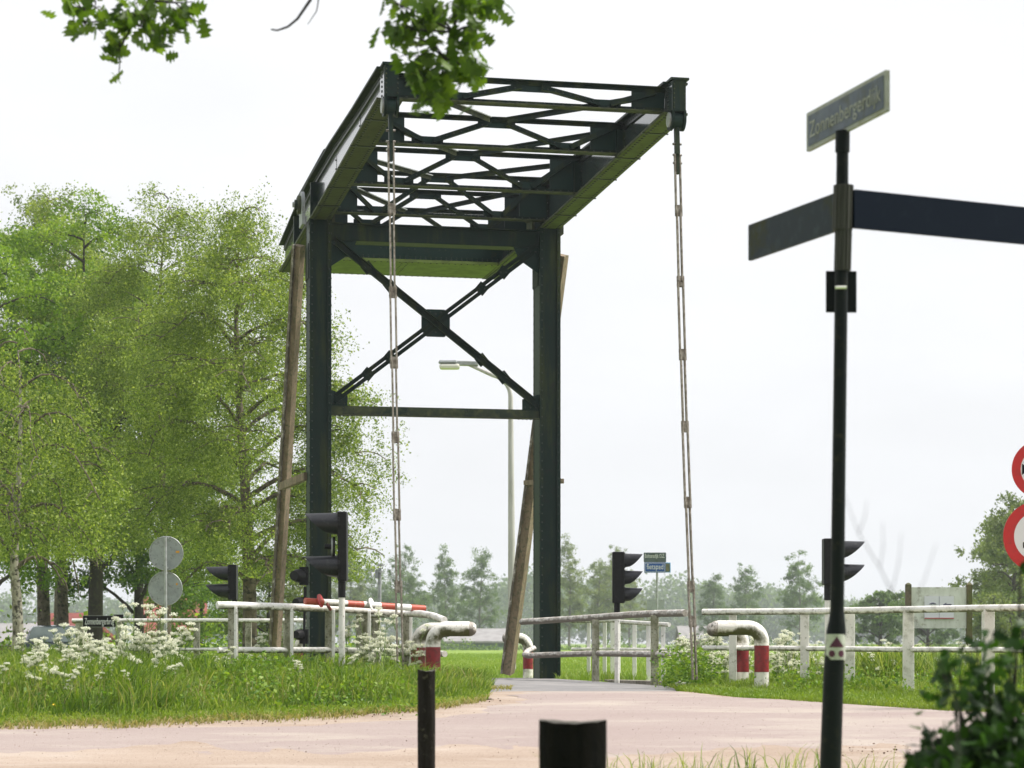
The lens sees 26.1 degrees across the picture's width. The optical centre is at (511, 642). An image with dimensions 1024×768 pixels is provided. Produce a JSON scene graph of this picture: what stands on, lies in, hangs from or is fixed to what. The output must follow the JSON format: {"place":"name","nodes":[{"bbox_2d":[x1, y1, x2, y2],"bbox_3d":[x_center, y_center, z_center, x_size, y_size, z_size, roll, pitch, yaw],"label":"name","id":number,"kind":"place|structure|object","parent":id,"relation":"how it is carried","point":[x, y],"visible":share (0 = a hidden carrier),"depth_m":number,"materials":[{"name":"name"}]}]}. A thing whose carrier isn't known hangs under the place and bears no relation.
{"place":"outdoors","nodes":[
{"label":"outdoors","id":0,"kind":"place"},
{"bbox_2d":[40,0,112,41],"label":"oak branch","id":1,"kind":"object","parent":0,"point":[79,12],"visible":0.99,"depth_m":11.47,"materials":[{"name":"green plant"}]},
{"bbox_2d":[97,0,213,83],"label":"oak branch","id":2,"kind":"object","parent":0,"point":[124,23],"visible":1,"depth_m":11.46,"materials":[{"name":"green plant"}]},
{"bbox_2d":[368,0,514,121],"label":"oak branch","id":3,"kind":"object","parent":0,"point":[435,89],"visible":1,"depth_m":10.93,"materials":[{"name":"green plant"}]},
{"bbox_2d":[0,691,982,767],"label":"dirt shoulder","id":4,"kind":"object","parent":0,"point":[150,756],"visible":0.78,"depth_m":18.09},
{"bbox_2d":[0,689,491,726],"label":"verge edge grass","id":5,"kind":"structure","parent":4,"relation":"on","point":[200,713],"depth_m":20.80,"materials":[{"name":"plant"}]},
{"bbox_2d":[0,640,502,723],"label":"tall grass","id":6,"kind":"structure","parent":4,"relation":"on","point":[137,685],"depth_m":21.96,"materials":[{"name":"plant"}]},
{"bbox_2d":[5,698,915,755],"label":"gravel crumbs","id":7,"kind":"object","parent":4,"relation":"on","point":[400,718],"visible":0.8,"depth_m":20.24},
{"bbox_2d":[661,663,1023,712],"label":"verge grass","id":8,"kind":"structure","parent":4,"relation":"on","point":[897,696],"depth_m":23.88,"materials":[{"name":"plant"}]},
{"bbox_2d":[1003,446,1023,565],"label":"prohibition signs","id":9,"kind":"object","parent":4,"relation":"on","point":[1013,536],"visible":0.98,"depth_m":21.75,"materials":[{"name":"metal"}]},
{"bbox_2d":[0,691,1015,756],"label":"road","id":10,"kind":"structure","parent":0,"point":[790,726],"depth_m":19.83,"materials":[{"name":"asphalt"}]},
{"bbox_2d":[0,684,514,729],"bbox_3d":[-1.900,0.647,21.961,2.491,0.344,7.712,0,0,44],"label":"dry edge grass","id":11,"kind":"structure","parent":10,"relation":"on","point":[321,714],"depth_m":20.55,"materials":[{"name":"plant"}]},
{"bbox_2d":[0,692,959,767],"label":"road grit","id":12,"kind":"object","parent":10,"relation":"on","point":[492,727],"visible":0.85,"depth_m":19.25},
{"bbox_2d":[0,0,1023,643],"label":"sky","id":13,"kind":"structure","parent":0,"point":[935,398],"materials":[{"name":"white"}]},
{"bbox_2d":[114,644,960,721],"bbox_3d":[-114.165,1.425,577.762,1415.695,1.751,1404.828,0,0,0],"label":"ground","id":14,"kind":"structure","parent":0,"point":[456,651],"depth_m":182.99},
{"bbox_2d":[0,623,36,652],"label":"farm shed","id":15,"kind":"structure","parent":14,"relation":"on","point":[27,626],"depth_m":98.87,"materials":[{"name":"brick"}]},
{"bbox_2d":[14,632,32,670],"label":"cow parsley","id":16,"kind":"object","parent":14,"relation":"on","point":[21,641],"visible":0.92,"depth_m":23.33,"materials":[{"name":"white plant"}]},
{"bbox_2d":[25,651,43,689],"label":"cow parsley","id":17,"kind":"object","parent":14,"relation":"on","point":[36,660],"visible":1,"depth_m":21.45,"materials":[{"name":"white plant"}]},
{"bbox_2d":[34,639,58,680],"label":"cow parsley","id":18,"kind":"object","parent":14,"relation":"on","point":[54,668],"visible":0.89,"depth_m":21.73,"materials":[{"name":"white plant"}]},
{"bbox_2d":[23,625,94,653],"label":"parked car","id":19,"kind":"object","parent":14,"relation":"on","point":[37,632],"visible":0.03,"depth_m":57.43,"materials":[{"name":"grey metal"}]},
{"bbox_2d":[52,644,78,691],"bbox_3d":[-4.316,0.346,21.418,0.239,0.663,0.192,0,0,37],"label":"cow parsley","id":20,"kind":"object","parent":14,"relation":"on","point":[69,655],"visible":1,"depth_m":21.41,"materials":[{"name":"white plant"}]},
{"bbox_2d":[0,183,135,625],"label":"birch tree","id":21,"kind":"object","parent":14,"relation":"on","point":[43,605],"visible":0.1,"depth_m":62.78,"materials":[{"name":"green plant"}]},
{"bbox_2d":[0,242,140,603],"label":"maple tree","id":22,"kind":"object","parent":14,"relation":"on","point":[41,342],"visible":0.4,"depth_m":55.37,"materials":[{"name":"green plant"}]},
{"bbox_2d":[0,328,144,654],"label":"birch tree","id":23,"kind":"object","parent":14,"relation":"on","point":[15,529],"visible":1,"depth_m":39.69,"materials":[{"name":"green plant"}]},
{"bbox_2d":[59,622,86,658],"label":"cow parsley","id":24,"kind":"object","parent":14,"relation":"on","point":[68,634],"visible":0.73,"depth_m":23.41,"materials":[{"name":"white plant"}]},
{"bbox_2d":[0,181,146,624],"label":"birch tree","id":25,"kind":"object","parent":14,"relation":"on","point":[37,197],"visible":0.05,"depth_m":69.58,"materials":[{"name":"green plant"}]},
{"bbox_2d":[65,626,90,660],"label":"cow parsley","id":26,"kind":"object","parent":14,"relation":"on","point":[81,636],"visible":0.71,"depth_m":23.30,"materials":[{"name":"white plant"}]},
{"bbox_2d":[50,613,114,643],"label":"farm cottage","id":27,"kind":"structure","parent":14,"relation":"on","point":[74,616],"depth_m":109.69,"materials":[{"name":"red brick"}]},
{"bbox_2d":[75,639,100,670],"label":"cow parsley","id":28,"kind":"object","parent":14,"relation":"on","point":[92,648],"visible":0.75,"depth_m":22.08,"materials":[{"name":"white plant"}]},
{"bbox_2d":[0,252,211,625],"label":"birch tree","id":29,"kind":"object","parent":14,"relation":"on","point":[62,607],"visible":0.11,"depth_m":60.19,"materials":[{"name":"green plant"}]},
{"bbox_2d":[0,180,221,655],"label":"maple tree","id":30,"kind":"object","parent":14,"relation":"on","point":[95,601],"visible":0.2,"depth_m":59.34,"materials":[{"name":"green plant"}]},
{"bbox_2d":[110,616,134,661],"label":"cow parsley","id":31,"kind":"object","parent":14,"relation":"on","point":[116,619],"visible":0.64,"depth_m":23.62,"materials":[{"name":"white plant"}]},
{"bbox_2d":[118,625,142,672],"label":"cow parsley","id":32,"kind":"object","parent":14,"relation":"on","point":[125,631],"visible":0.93,"depth_m":22.29,"materials":[{"name":"white plant"}]},
{"bbox_2d":[119,602,144,664],"bbox_3d":[-4.064,0.077,23.549,0.294,1.017,0.320,0,0,-22],"label":"cow parsley","id":33,"kind":"object","parent":14,"relation":"on","point":[139,637],"visible":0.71,"depth_m":23.51,"materials":[{"name":"white plant"}]},
{"bbox_2d":[26,306,257,653],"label":"alder tree","id":34,"kind":"object","parent":14,"relation":"on","point":[131,576],"visible":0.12,"depth_m":61.90,"materials":[{"name":"green plant"}]},
{"bbox_2d":[128,604,155,660],"bbox_3d":[-3.918,0.085,23.574,0.267,1.002,0.386,0,0,12],"label":"cow parsley","id":35,"kind":"object","parent":14,"relation":"on","point":[152,634],"visible":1,"depth_m":23.50,"materials":[{"name":"white plant"}]},
{"bbox_2d":[135,607,167,662],"bbox_3d":[-3.860,0.092,23.618,0.285,0.987,0.310,0,0,21],"label":"cow parsley","id":36,"kind":"object","parent":14,"relation":"on","point":[148,637],"visible":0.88,"depth_m":23.63,"materials":[{"name":"white plant"}]},
{"bbox_2d":[143,604,179,659],"bbox_3d":[-3.716,0.085,23.543,0.386,1.002,0.267,0,0,-25],"label":"cow parsley","id":37,"kind":"object","parent":14,"relation":"on","point":[149,606],"visible":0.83,"depth_m":23.48,"materials":[{"name":"white plant"}]},
{"bbox_2d":[146,611,177,657],"bbox_3d":[-3.746,0.121,23.596,0.268,0.928,0.292,0,0,44],"label":"cow parsley","id":38,"kind":"object","parent":14,"relation":"on","point":[162,623],"visible":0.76,"depth_m":23.60,"materials":[{"name":"white plant"}]},
{"bbox_2d":[148,536,182,654],"bbox_3d":[-6.036,-0.412,38.532,0.618,2.892,0.116,0,0,0],"label":"round sign pair","id":39,"kind":"object","parent":14,"relation":"on","point":[165,588],"visible":0.98,"depth_m":38.58,"materials":[{"name":"grey metal"}]},
{"bbox_2d":[32,618,302,658],"bbox_3d":[-5.552,0.262,36.190,4.527,1.322,0.192,0,0,-6],"label":"guard rail","id":40,"kind":"object","parent":14,"relation":"on","point":[196,649],"visible":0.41,"depth_m":36.19,"materials":[{"name":"metal"}]},
{"bbox_2d":[83,614,122,626],"bbox_3d":[-6.675,-0.357,36.137,0.558,0.213,0.596,0,0,0],"label":"bridge name sign","id":41,"kind":"object","parent":40,"relation":"attached to","point":[97,620],"visible":0.98,"depth_m":35.85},
{"bbox_2d":[158,636,182,675],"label":"cow parsley","id":42,"kind":"object","parent":14,"relation":"on","point":[166,646],"visible":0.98,"depth_m":22.37,"materials":[{"name":"white plant"}]},
{"bbox_2d":[38,181,303,659],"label":"birch tree","id":43,"kind":"object","parent":14,"relation":"on","point":[112,347],"visible":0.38,"depth_m":54.17,"materials":[{"name":"green plant"}]},
{"bbox_2d":[143,597,206,654],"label":"farmhouse","id":44,"kind":"object","parent":14,"relation":"on","point":[205,611],"visible":0.06,"depth_m":118.30,"materials":[{"name":"brick"}]},
{"bbox_2d":[0,597,355,662],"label":"undergrowth","id":45,"kind":"object","parent":14,"relation":"on","point":[202,645],"visible":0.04,"depth_m":62.39,"materials":[{"name":"green plant"}]},
{"bbox_2d":[166,621,195,661],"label":"cow parsley","id":46,"kind":"object","parent":14,"relation":"on","point":[184,628],"visible":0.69,"depth_m":23.54,"materials":[{"name":"white plant"}]},
{"bbox_2d":[176,627,198,662],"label":"cow parsley","id":47,"kind":"object","parent":14,"relation":"on","point":[189,638],"visible":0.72,"depth_m":23.49,"materials":[{"name":"white plant"}]},
{"bbox_2d":[132,531,261,656],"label":"maple tree","id":48,"kind":"object","parent":14,"relation":"on","point":[213,614],"visible":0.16,"depth_m":71.27,"materials":[{"name":"green plant"}]},
{"bbox_2d":[206,565,237,601],"bbox_3d":[-4.526,-0.256,34.499,0.491,1.915,0.258,0,0,0],"label":"traffic light","id":49,"kind":"object","parent":14,"relation":"on","point":[229,574],"visible":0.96,"depth_m":34.38,"materials":[{"name":"black plastic"}]},
{"bbox_2d":[87,176,415,654],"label":"birch tree","id":50,"kind":"object","parent":14,"relation":"on","point":[239,514],"visible":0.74,"depth_m":44.99,"materials":[{"name":"green plant"}]},
{"bbox_2d":[209,544,338,656],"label":"alder tree","id":51,"kind":"object","parent":14,"relation":"on","point":[289,598],"visible":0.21,"depth_m":65.68,"materials":[{"name":"green plant"}]},
{"bbox_2d":[216,601,422,666],"bbox_3d":[-2.117,0.108,25.020,2.767,1.119,0.254,0,0,-37],"label":"guard rail","id":52,"kind":"object","parent":14,"relation":"on","point":[288,609],"visible":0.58,"depth_m":24.74,"materials":[{"name":"metal"}]},
{"bbox_2d":[305,511,347,668],"bbox_3d":[-2.063,-0.400,24.600,0.468,2.120,0.279,0,0,0],"label":"traffic light","id":53,"kind":"object","parent":14,"relation":"on","point":[332,565],"visible":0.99,"depth_m":24.49,"materials":[{"name":"black plastic"}]},
{"bbox_2d":[331,545,373,647],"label":"young tree","id":54,"kind":"object","parent":14,"relation":"on","point":[355,596],"visible":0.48,"depth_m":254.64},
{"bbox_2d":[351,620,369,661],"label":"cow parsley","id":55,"kind":"object","parent":14,"relation":"on","point":[358,643],"visible":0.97,"depth_m":24.94,"materials":[{"name":"white plant"}]},
{"bbox_2d":[347,554,397,632],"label":"young tree","id":56,"kind":"object","parent":14,"relation":"on","point":[384,586],"visible":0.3,"depth_m":276.68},
{"bbox_2d":[368,614,398,665],"bbox_3d":[-1.412,0.123,24.300,0.344,0.892,0.238,0,0,-7],"label":"cow parsley","id":57,"kind":"object","parent":14,"relation":"on","point":[388,650],"visible":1,"depth_m":24.29,"materials":[{"name":"white plant"}]},
{"bbox_2d":[373,606,395,663],"bbox_3d":[-1.414,0.074,24.666,0.258,0.971,0.374,0,0,-7],"label":"cow parsley","id":58,"kind":"object","parent":14,"relation":"on","point":[391,639],"visible":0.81,"depth_m":24.67,"materials":[{"name":"white plant"}]},
{"bbox_2d":[356,610,447,664],"bbox_3d":[-1.241,0.136,25.456,0.366,1.031,1.987,0,0,-31],"label":"guard rail","id":59,"kind":"object","parent":14,"relation":"on","point":[375,626],"visible":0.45,"depth_m":25.60,"materials":[{"name":"metal"}]},
{"bbox_2d":[303,594,425,610],"bbox_3d":[-1.645,-0.449,25.037,1.578,0.189,0.105,0,0,-35],"label":"barrier pole","id":60,"kind":"object","parent":59,"relation":"on","point":[320,601],"visible":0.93,"depth_m":24.98,"materials":[{"name":"metal"}]},
{"bbox_2d":[377,543,435,628],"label":"young tree","id":61,"kind":"object","parent":14,"relation":"on","point":[414,598],"visible":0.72,"depth_m":247.08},
{"bbox_2d":[405,624,430,666],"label":"cow parsley","id":62,"kind":"object","parent":14,"relation":"on","point":[421,650],"visible":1,"depth_m":24.49,"materials":[{"name":"white plant"}]},
{"bbox_2d":[417,669,434,767],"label":"wooden post","id":63,"kind":"object","parent":14,"relation":"on","point":[426,721],"visible":1,"depth_m":13.95,"materials":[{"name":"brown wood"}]},
{"bbox_2d":[411,623,448,669],"bbox_3d":[-0.912,0.211,25.160,0.489,0.878,0.166,0,0,14],"label":"bent bollard","id":64,"kind":"object","parent":14,"relation":"on","point":[417,636],"visible":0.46,"depth_m":25.12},
{"bbox_2d":[426,543,465,622],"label":"young tree","id":65,"kind":"object","parent":14,"relation":"on","point":[446,576],"visible":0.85,"depth_m":261.89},
{"bbox_2d":[426,621,475,671],"bbox_3d":[-0.673,0.215,24.400,0.559,0.900,0.165,0,0,0],"label":"bent bollard","id":66,"kind":"object","parent":14,"relation":"on","point":[437,633],"visible":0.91,"depth_m":24.33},
{"bbox_2d":[441,628,505,649],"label":"barn","id":67,"kind":"structure","parent":14,"relation":"on","point":[486,636],"depth_m":211.16,"materials":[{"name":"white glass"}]},
{"bbox_2d":[438,360,515,668],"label":"street lamp","id":68,"kind":"object","parent":14,"relation":"on","point":[449,365],"visible":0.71,"depth_m":40.95,"materials":[{"name":"grey metal"}]},
{"bbox_2d":[451,546,506,627],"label":"young tree","id":69,"kind":"object","parent":14,"relation":"on","point":[478,601],"visible":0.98,"depth_m":254.64,"materials":[{"name":"plant"}]},
{"bbox_2d":[268,61,697,679],"bbox_3d":[-0.795,-2.920,30.532,4.222,7.740,12.226,0,0,-12],"label":"drawbridge","id":70,"kind":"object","parent":14,"relation":"on","point":[322,241],"visible":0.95,"depth_m":31.92,"materials":[{"name":"green metal"}]},
{"bbox_2d":[519,609,688,685],"bbox_3d":[1.217,0.120,29.653,0.395,1.070,5.274,0,0,-24],"label":"deck guide rail","id":71,"kind":"object","parent":70,"relation":"attached to","point":[595,653],"visible":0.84,"depth_m":29.75,"materials":[{"name":"metal"}]},
{"bbox_2d":[0,564,1007,644],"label":"wood","id":72,"kind":"object","parent":14,"relation":"on","point":[771,623],"visible":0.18,"depth_m":633.30,"materials":[{"name":"green plant"}]},
{"bbox_2d":[502,633,532,677],"bbox_3d":[0.092,0.315,35.800,0.499,0.944,0.165,0,0,0],"label":"bent bollard","id":73,"kind":"object","parent":14,"relation":"on","point":[525,641],"visible":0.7,"depth_m":35.73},
{"bbox_2d":[16,633,1023,715],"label":"verge herbs","id":74,"kind":"object","parent":14,"relation":"on","point":[676,673],"visible":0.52,"depth_m":22.82,"materials":[{"name":"green plant"}]},
{"bbox_2d":[539,719,606,767],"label":"wooden post","id":75,"kind":"object","parent":14,"relation":"on","point":[572,744],"visible":1,"depth_m":9.18,"materials":[{"name":"black wood"}]},
{"bbox_2d":[561,533,592,646],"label":"young tree","id":76,"kind":"object","parent":14,"relation":"on","point":[574,601],"visible":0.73,"depth_m":239.71,"materials":[{"name":"plant"}]},
{"bbox_2d":[203,632,961,649],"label":"field hedge","id":77,"kind":"object","parent":14,"relation":"on","point":[451,645],"visible":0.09,"depth_m":189.71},
{"bbox_2d":[571,619,613,676],"bbox_3d":[1.263,0.147,33.485,0.745,1.026,0.138,0,0,24],"label":"guard rail","id":78,"kind":"object","parent":14,"relation":"on","point":[604,622],"visible":0.42,"depth_m":33.43,"materials":[{"name":"metal"}]},
{"bbox_2d":[572,560,622,646],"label":"young tree","id":79,"kind":"object","parent":14,"relation":"on","point":[600,594],"visible":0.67,"depth_m":247.14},
{"bbox_2d":[590,545,639,632],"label":"young tree","id":80,"kind":"object","parent":14,"relation":"on","point":[616,548],"visible":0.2,"depth_m":284.79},
{"bbox_2d":[612,552,642,682],"bbox_3d":[1.616,-0.307,31.000,0.424,1.925,0.240,0,0,0],"label":"traffic light","id":81,"kind":"object","parent":14,"relation":"on","point":[621,577],"visible":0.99,"depth_m":30.90,"materials":[{"name":"black plastic"}]},
{"bbox_2d":[601,679,661,685],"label":"concrete kerb","id":82,"kind":"structure","parent":14,"relation":"on","point":[644,682],"depth_m":30.60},
{"bbox_2d":[620,577,650,647],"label":"young tree","id":83,"kind":"object","parent":14,"relation":"on","point":[632,603],"visible":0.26,"depth_m":299.72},
{"bbox_2d":[350,661,933,680],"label":"meadow grass","id":84,"kind":"structure","parent":14,"relation":"on","point":[575,672],"depth_m":36.78,"materials":[{"name":"plant"}]},
{"bbox_2d":[620,620,670,680],"bbox_3d":[1.914,0.158,32.059,0.156,0.998,1.463,0,0,-29],"label":"guard rail","id":85,"kind":"object","parent":14,"relation":"on","point":[634,624],"visible":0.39,"depth_m":31.95,"materials":[{"name":"metal"}]},
{"bbox_2d":[647,600,663,609],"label":"square sign","id":86,"kind":"object","parent":14,"relation":"on","point":[651,604],"visible":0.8,"depth_m":51.90,"materials":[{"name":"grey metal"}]},
{"bbox_2d":[644,553,670,609],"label":"street name sign","id":87,"kind":"object","parent":14,"relation":"on","point":[656,563],"visible":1,"depth_m":43.95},
{"bbox_2d":[674,626,711,647],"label":"barn","id":88,"kind":"structure","parent":14,"relation":"on","point":[684,630],"depth_m":297.81,"materials":[{"name":"brick"}]},
{"bbox_2d":[382,652,1021,666],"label":"meadow grass","id":89,"kind":"structure","parent":14,"relation":"on","point":[466,658],"depth_m":68.86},
{"bbox_2d":[691,573,728,640],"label":"young tree","id":90,"kind":"object","parent":14,"relation":"on","point":[712,590],"visible":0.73,"depth_m":284.79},
{"bbox_2d":[706,623,748,680],"bbox_3d":[2.539,0.207,26.032,0.496,0.889,0.166,0,0,11],"label":"bent bollard","id":91,"kind":"object","parent":14,"relation":"on","point":[743,663],"visible":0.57,"depth_m":25.93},
{"bbox_2d":[710,620,768,687],"bbox_3d":[2.572,0.200,25.000,0.659,0.900,0.165,0,0,0],"label":"bent bollard","id":92,"kind":"object","parent":14,"relation":"on","point":[756,631],"visible":0.95,"depth_m":24.93,"materials":[{"name":"metal"}]},
{"bbox_2d":[726,562,766,635],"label":"young tree","id":93,"kind":"object","parent":14,"relation":"on","point":[739,599],"visible":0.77,"depth_m":277.16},
{"bbox_2d":[773,550,824,644],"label":"young tree","id":94,"kind":"object","parent":14,"relation":"on","point":[794,594],"visible":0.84,"depth_m":247.22,"materials":[{"name":"plant"}]},
{"bbox_2d":[822,538,864,642],"bbox_3d":[3.923,-0.290,26.199,0.488,1.882,0.259,0,0,0],"label":"traffic light","id":95,"kind":"object","parent":14,"relation":"on","point":[851,570],"visible":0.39,"depth_m":26.10,"materials":[{"name":"black plastic"}]},
{"bbox_2d":[702,604,1023,693],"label":"guard rail","id":96,"kind":"object","parent":14,"relation":"on","point":[908,649],"visible":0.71,"depth_m":24.60,"materials":[{"name":"metal"}]},
{"bbox_2d":[849,589,904,646],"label":"oak tree","id":97,"kind":"object","parent":14,"relation":"on","point":[880,625],"visible":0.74,"depth_m":149.45,"materials":[{"name":"green plant"}]},
{"bbox_2d":[748,70,1023,767],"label":"street name post","id":98,"kind":"object","parent":14,"relation":"on","point":[843,210],"visible":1,"depth_m":11.49,"materials":[{"name":"metal"}]},
{"bbox_2d":[751,643,1023,684],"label":"tall tussocks","id":99,"kind":"object","parent":14,"relation":"on","point":[921,660],"visible":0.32,"depth_m":25.37,"materials":[{"name":"green plant"}]},
{"bbox_2d":[833,460,958,767],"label":"bare sapling","id":100,"kind":"object","parent":14,"relation":"on","point":[957,724],"visible":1,"depth_m":5.00,"materials":[{"name":"grey plant"}]},
{"bbox_2d":[898,599,964,646],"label":"oak tree","id":101,"kind":"object","parent":14,"relation":"on","point":[940,637],"visible":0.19,"depth_m":169.10,"materials":[{"name":"green plant"}]},
{"bbox_2d":[905,583,971,655],"bbox_3d":[5.880,-0.086,30.500,0.916,1.481,0.078,0,0,0],"label":"notice board","id":102,"kind":"object","parent":14,"relation":"on","point":[934,596],"visible":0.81,"depth_m":30.49,"materials":[{"name":"white wood"}]},
{"bbox_2d":[903,560,1023,767],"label":"shrub","id":103,"kind":"object","parent":14,"relation":"on","point":[993,737],"visible":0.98,"depth_m":7.54,"materials":[{"name":"green plant"}]},
{"bbox_2d":[942,508,1023,644],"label":"oak tree","id":104,"kind":"object","parent":14,"relation":"on","point":[983,571],"visible":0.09,"depth_m":111.39,"materials":[{"name":"green plant"}]},
{"bbox_2d":[964,588,1023,646],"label":"bush","id":105,"kind":"object","parent":14,"relation":"on","point":[1001,619],"visible":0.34,"depth_m":94.80,"materials":[{"name":"green plant"}]},
{"bbox_2d":[975,490,1023,653],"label":"birch tree","id":106,"kind":"object","parent":14,"relation":"on","point":[997,552],"visible":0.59,"depth_m":99.54,"materials":[{"name":"green plant"}]},
{"bbox_2d":[491,678,675,691],"bbox_3d":[-1.178,0.781,32.853,3.370,0.523,17.000,0,0,-12],"label":"asphalt surface","id":107,"kind":"object","parent":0,"point":[528,684],"visible":0.12,"depth_m":26.96,"materials":[{"name":"asphalt"}]},
{"bbox_2d":[375,564,383,660],"bbox_3d":[-2.031,-0.161,34.000,0.141,2.084,0.119,0,0,0],"label":"sensor pole","id":108,"kind":"object","parent":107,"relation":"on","point":[379,571],"visible":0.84,"depth_m":33.98,"materials":[{"name":"grey metal"}]},
{"bbox_2d":[535,743,904,767],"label":"foreground grass","id":109,"kind":"structure","parent":0,"point":[734,756],"depth_m":15.45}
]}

